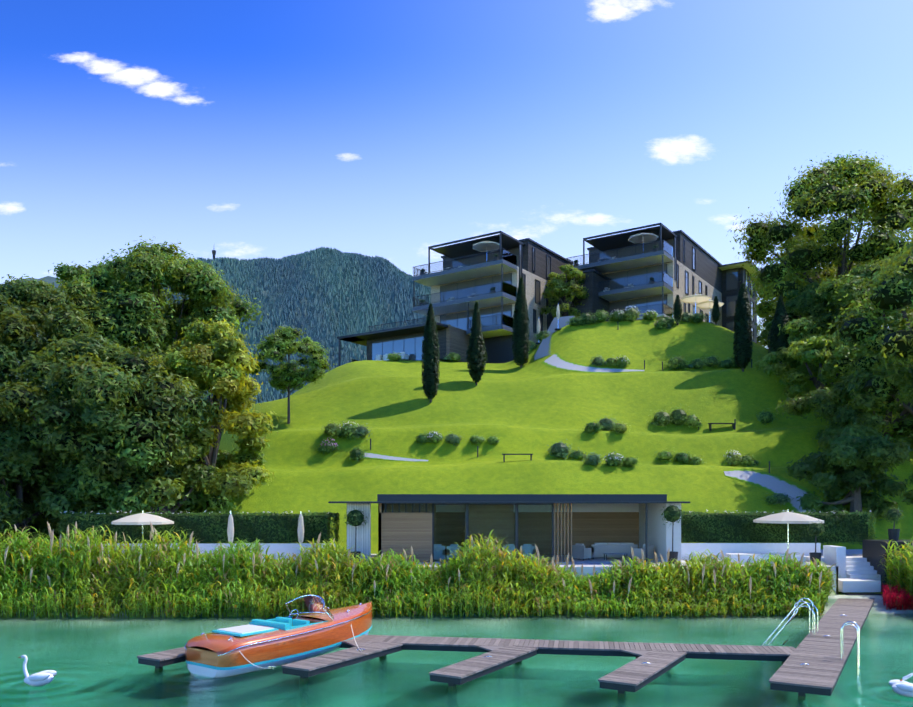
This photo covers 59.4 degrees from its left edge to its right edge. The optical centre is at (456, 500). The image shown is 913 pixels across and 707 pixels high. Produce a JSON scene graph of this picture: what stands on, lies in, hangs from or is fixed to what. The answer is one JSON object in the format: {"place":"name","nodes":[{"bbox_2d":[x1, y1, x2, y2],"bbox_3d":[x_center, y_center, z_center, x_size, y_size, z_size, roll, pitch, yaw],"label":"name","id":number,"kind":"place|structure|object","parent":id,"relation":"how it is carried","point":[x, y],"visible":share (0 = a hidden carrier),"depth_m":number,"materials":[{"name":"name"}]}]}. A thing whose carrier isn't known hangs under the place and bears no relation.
{"place":"outdoors","nodes":[
{"label":"outdoors","id":0,"kind":"place"},
{"bbox_2d":[0,263,912,614],"bbox_3d":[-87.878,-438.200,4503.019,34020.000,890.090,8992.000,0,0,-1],"label":"terrain","id":1,"kind":"structure","parent":0,"point":[532,407],"depth_m":55.99,"materials":[{"name":"green plant"}]},
{"bbox_2d":[6,476,15,500],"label":"tree","id":2,"kind":"object","parent":1,"relation":"on","point":[10,494],"depth_m":42.66,"materials":[{"name":"green plant"}]},
{"bbox_2d":[0,343,54,402],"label":"tree","id":3,"kind":"object","parent":1,"relation":"on","point":[12,378],"visible":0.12,"depth_m":47.17,"materials":[{"name":"green plant"}]},
{"bbox_2d":[0,428,95,552],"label":"tree","id":4,"kind":"object","parent":1,"relation":"on","point":[12,512],"visible":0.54,"depth_m":40.36,"materials":[{"name":"green plant"}]},
{"bbox_2d":[0,273,128,410],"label":"tree","id":5,"kind":"object","parent":1,"relation":"on","point":[43,309],"visible":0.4,"depth_m":48.28,"materials":[{"name":"green plant"}]},
{"bbox_2d":[19,261,164,345],"bbox_3d":[-26.634,-12.642,60.940,13.224,11.471,13.527,0,0,-1],"label":"tree","id":6,"kind":"object","parent":1,"relation":"on","point":[64,272],"visible":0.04,"depth_m":58.09,"materials":[{"name":"green plant"}]},
{"bbox_2d":[0,330,221,523],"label":"tree","id":7,"kind":"object","parent":1,"relation":"on","point":[106,380],"visible":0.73,"depth_m":41.17,"materials":[{"name":"green plant"}]},
{"bbox_2d":[52,412,258,514],"bbox_3d":[-15.677,-1.280,44.231,10.058,8.516,9.516,0,0,-1],"label":"tree","id":8,"kind":"object","parent":1,"relation":"on","point":[198,480],"visible":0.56,"depth_m":41.50,"materials":[{"name":"green plant"}]},
{"bbox_2d":[53,235,267,407],"bbox_3d":[-20.967,-11.735,56.623,15.135,13.160,14.769,0,0,-1],"label":"tree","id":9,"kind":"object","parent":1,"relation":"on","point":[130,317],"visible":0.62,"depth_m":53.80,"materials":[{"name":"green plant"}]},
{"bbox_2d":[130,318,277,511],"bbox_3d":[-14.429,-4.930,47.404,8.838,11.567,7.914,0,0,-1],"label":"tree","id":10,"kind":"object","parent":1,"relation":"on","point":[201,352],"visible":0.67,"depth_m":45.66,"materials":[{"name":"green plant"}]},
{"bbox_2d":[216,330,262,404],"bbox_3d":[-19.022,-10.573,63.558,6.849,6.995,7.613,0,0,-40],"label":"tree","id":11,"kind":"object","parent":1,"relation":"on","point":[240,336],"visible":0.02,"depth_m":63.20,"materials":[{"name":"green plant"}]},
{"bbox_2d":[254,325,336,423],"bbox_3d":[-12.320,-9.095,58.953,5.866,7.483,6.379,0,0,-37],"label":"tree","id":12,"kind":"object","parent":1,"relation":"on","point":[288,375],"visible":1,"depth_m":57.81,"materials":[{"name":"green plant"}]},
{"bbox_2d":[161,246,430,403],"bbox_3d":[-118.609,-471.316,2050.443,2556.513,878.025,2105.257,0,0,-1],"label":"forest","id":13,"kind":"object","parent":1,"relation":"on","point":[380,277],"visible":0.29,"depth_m":2165.10,"materials":[{"name":"green plant"}]},
{"bbox_2d":[362,451,427,461],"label":"path","id":14,"kind":"structure","parent":1,"relation":"on","point":[379,456],"depth_m":53.79,"materials":[{"name":"grey concrete"}]},
{"bbox_2d":[0,575,829,617],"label":"reeds","id":15,"kind":"object","parent":1,"relation":"on","point":[780,607],"visible":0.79,"depth_m":32.09,"materials":[{"name":"green plant"}]},
{"bbox_2d":[0,520,838,615],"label":"reeds","id":16,"kind":"object","parent":1,"relation":"on","point":[24,564],"visible":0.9,"depth_m":33.28,"materials":[{"name":"green plant"}]},
{"bbox_2d":[421,303,439,401],"bbox_3d":[-1.944,-11.142,60.807,1.583,7.739,1.547,0,0,-1],"label":"cypress","id":17,"kind":"object","parent":1,"relation":"on","point":[431,362],"visible":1,"depth_m":60.43,"materials":[{"name":"green plant"}]},
{"bbox_2d":[58,509,876,544],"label":"hedges","id":18,"kind":"object","parent":1,"relation":"on","point":[277,527],"visible":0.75,"depth_m":39.44,"materials":[{"name":"green plant"}]},
{"bbox_2d":[337,231,610,366],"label":"building","id":19,"kind":"structure","parent":1,"relation":"on","point":[486,273],"depth_m":79.78,"materials":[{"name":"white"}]},
{"bbox_2d":[465,302,486,385],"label":"cypress","id":20,"kind":"object","parent":1,"relation":"on","point":[476,356],"visible":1,"depth_m":63.60,"materials":[{"name":"green plant"}]},
{"bbox_2d":[40,494,912,594],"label":"lake pavilion","id":21,"kind":"structure","parent":1,"relation":"on","point":[588,531],"depth_m":37.91,"materials":[{"name":"concrete"}]},
{"bbox_2d":[511,277,529,367],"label":"cypress","id":22,"kind":"object","parent":1,"relation":"on","point":[520,335],"visible":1,"depth_m":71.31,"materials":[{"name":"green plant"}]},
{"bbox_2d":[536,304,561,343],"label":"closed parasols","id":23,"kind":"object","parent":1,"relation":"on","point":[557,314],"visible":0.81,"depth_m":74.86,"materials":[{"name":"white fabric"}]},
{"bbox_2d":[534,316,574,359],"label":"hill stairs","id":24,"kind":"structure","parent":1,"relation":"on","point":[542,350],"depth_m":74.74,"materials":[{"name":"grey concrete"}]},
{"bbox_2d":[538,264,589,317],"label":"tree","id":25,"kind":"object","parent":1,"relation":"on","point":[558,287],"visible":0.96,"depth_m":79.85,"materials":[{"name":"green plant"}]},
{"bbox_2d":[370,322,769,472],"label":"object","id":26,"kind":"object","parent":1,"relation":"on","point":[734,425],"visible":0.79,"depth_m":58.39,"materials":[{"name":"grey metal"}]},
{"bbox_2d":[314,306,847,504],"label":"shrubs","id":27,"kind":"object","parent":1,"relation":"on","point":[661,419],"visible":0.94,"depth_m":55.68,"materials":[{"name":"green plant"}]},
{"bbox_2d":[541,353,643,372],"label":"path","id":28,"kind":"structure","parent":1,"relation":"on","point":[557,360],"depth_m":68.30,"materials":[{"name":"grey concrete"}]},
{"bbox_2d":[566,223,759,342],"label":"building","id":29,"kind":"structure","parent":1,"relation":"on","point":[659,269],"depth_m":82.64,"materials":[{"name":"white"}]},
{"bbox_2d":[673,295,682,324],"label":"cypress","id":30,"kind":"object","parent":1,"relation":"on","point":[677,309],"visible":0.98,"depth_m":73.99,"materials":[{"name":"green plant"}]},
{"bbox_2d":[712,296,720,324],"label":"cypress","id":31,"kind":"object","parent":1,"relation":"on","point":[715,313],"visible":1,"depth_m":75.04,"materials":[{"name":"green plant"}]},
{"bbox_2d":[733,283,752,371],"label":"cypress","id":32,"kind":"object","parent":1,"relation":"on","point":[742,343],"visible":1,"depth_m":64.34,"materials":[{"name":"green plant"}]},
{"bbox_2d":[757,293,770,348],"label":"tree","id":33,"kind":"object","parent":1,"relation":"on","point":[763,342],"depth_m":100.33,"materials":[{"name":"green plant"}]},
{"bbox_2d":[724,469,823,514],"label":"path","id":34,"kind":"structure","parent":1,"relation":"on","point":[770,483],"depth_m":49.59,"materials":[{"name":"grey concrete"}]},
{"bbox_2d":[766,295,793,361],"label":"cypress","id":35,"kind":"object","parent":1,"relation":"on","point":[781,318],"visible":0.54,"depth_m":63.52,"materials":[{"name":"green plant"}]},
{"bbox_2d":[745,236,842,329],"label":"tree","id":36,"kind":"object","parent":1,"relation":"on","point":[764,312],"visible":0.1,"depth_m":87.15,"materials":[{"name":"green plant"}]},
{"bbox_2d":[757,282,851,343],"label":"tree","id":37,"kind":"object","parent":1,"relation":"on","point":[805,303],"visible":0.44,"depth_m":68.13,"materials":[{"name":"green plant"}]},
{"bbox_2d":[754,334,882,405],"bbox_3d":[27.548,-9.615,59.579,8.351,5.946,8.280,0,0,-1],"label":"tree","id":38,"kind":"object","parent":1,"relation":"on","point":[806,350],"visible":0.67,"depth_m":59.19,"materials":[{"name":"green plant"}]},
{"bbox_2d":[726,150,912,346],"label":"tree","id":39,"kind":"object","parent":1,"relation":"on","point":[865,190],"visible":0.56,"depth_m":69.12,"materials":[{"name":"green plant"}]},
{"bbox_2d":[766,255,912,394],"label":"tree","id":40,"kind":"object","parent":1,"relation":"on","point":[844,288],"visible":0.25,"depth_m":61.83,"materials":[{"name":"green plant"}]},
{"bbox_2d":[775,360,912,450],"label":"tree","id":41,"kind":"object","parent":1,"relation":"on","point":[829,407],"visible":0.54,"depth_m":50.44,"materials":[{"name":"green plant"}]},
{"bbox_2d":[786,422,912,520],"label":"tree","id":42,"kind":"object","parent":1,"relation":"on","point":[856,460],"visible":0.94,"depth_m":45.64,"materials":[{"name":"green plant"}]},
{"bbox_2d":[818,235,912,448],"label":"tree","id":43,"kind":"object","parent":1,"relation":"on","point":[892,288],"visible":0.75,"depth_m":48.03,"materials":[{"name":"green plant"}]},
{"bbox_2d":[877,537,912,599],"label":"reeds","id":44,"kind":"object","parent":1,"relation":"on","point":[901,558],"visible":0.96,"depth_m":34.86,"materials":[{"name":"green plant"}]},
{"bbox_2d":[881,583,912,609],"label":"red flowers","id":45,"kind":"object","parent":1,"relation":"on","point":[897,598],"visible":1,"depth_m":33.26,"materials":[{"name":"red plant"}]},
{"bbox_2d":[0,613,912,706],"bbox_3d":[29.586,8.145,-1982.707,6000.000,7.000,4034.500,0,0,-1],"label":"water","id":46,"kind":"structure","parent":0,"point":[91,661],"depth_m":21.93,"materials":[{"name":"teal liquid"}]},
{"bbox_2d":[18,655,56,685],"bbox_3d":[-10.566,4.285,20.084,0.997,0.772,0.556,0,0,9],"label":"swan","id":47,"kind":"object","parent":46,"relation":"on","point":[42,678],"visible":1,"depth_m":19.92,"materials":[{"name":"white"}]},
{"bbox_2d":[185,596,372,677],"bbox_3d":[-4.784,3.913,23.827,2.193,2.015,6.528,0,0,37],"label":"boat","id":48,"kind":"object","parent":46,"relation":"on","point":[202,653],"visible":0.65,"depth_m":22.07,"materials":[{"name":"brown wood"}]},
{"bbox_2d":[212,616,326,636],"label":"seats","id":49,"kind":"object","parent":48,"relation":"attached to","point":[282,623],"visible":0.4,"depth_m":22.73,"materials":[{"name":"blue leather"}]},
{"bbox_2d":[184,594,372,655],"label":"trim","id":50,"kind":"structure","parent":48,"relation":"attached to","point":[312,595],"depth_m":23.97,"materials":[{"name":"silver metal"}]},
{"bbox_2d":[137,598,874,698],"bbox_3d":[6.357,5.543,24.205,29.773,2.604,12.929,0,0,-22],"label":"dock","id":51,"kind":"object","parent":46,"relation":"on","point":[821,672],"visible":0.85,"depth_m":22.26,"materials":[{"name":"brown"}]},
{"bbox_2d":[231,611,360,668],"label":"ropes","id":52,"kind":"object","parent":51,"relation":"on","point":[271,668],"visible":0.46,"depth_m":20.89,"materials":[{"name":"fabric"}]},
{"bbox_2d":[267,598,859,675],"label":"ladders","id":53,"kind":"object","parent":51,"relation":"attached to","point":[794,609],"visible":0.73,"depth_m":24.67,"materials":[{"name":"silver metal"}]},
{"bbox_2d":[889,673,912,696],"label":"swan","id":54,"kind":"object","parent":46,"relation":"on","point":[902,687],"visible":1,"depth_m":18.83,"materials":[{"name":"white"}]},
{"bbox_2d":[0,0,912,346],"label":"sky","id":55,"kind":"structure","parent":0,"point":[392,130],"materials":[{"name":"blue"}]}
]}

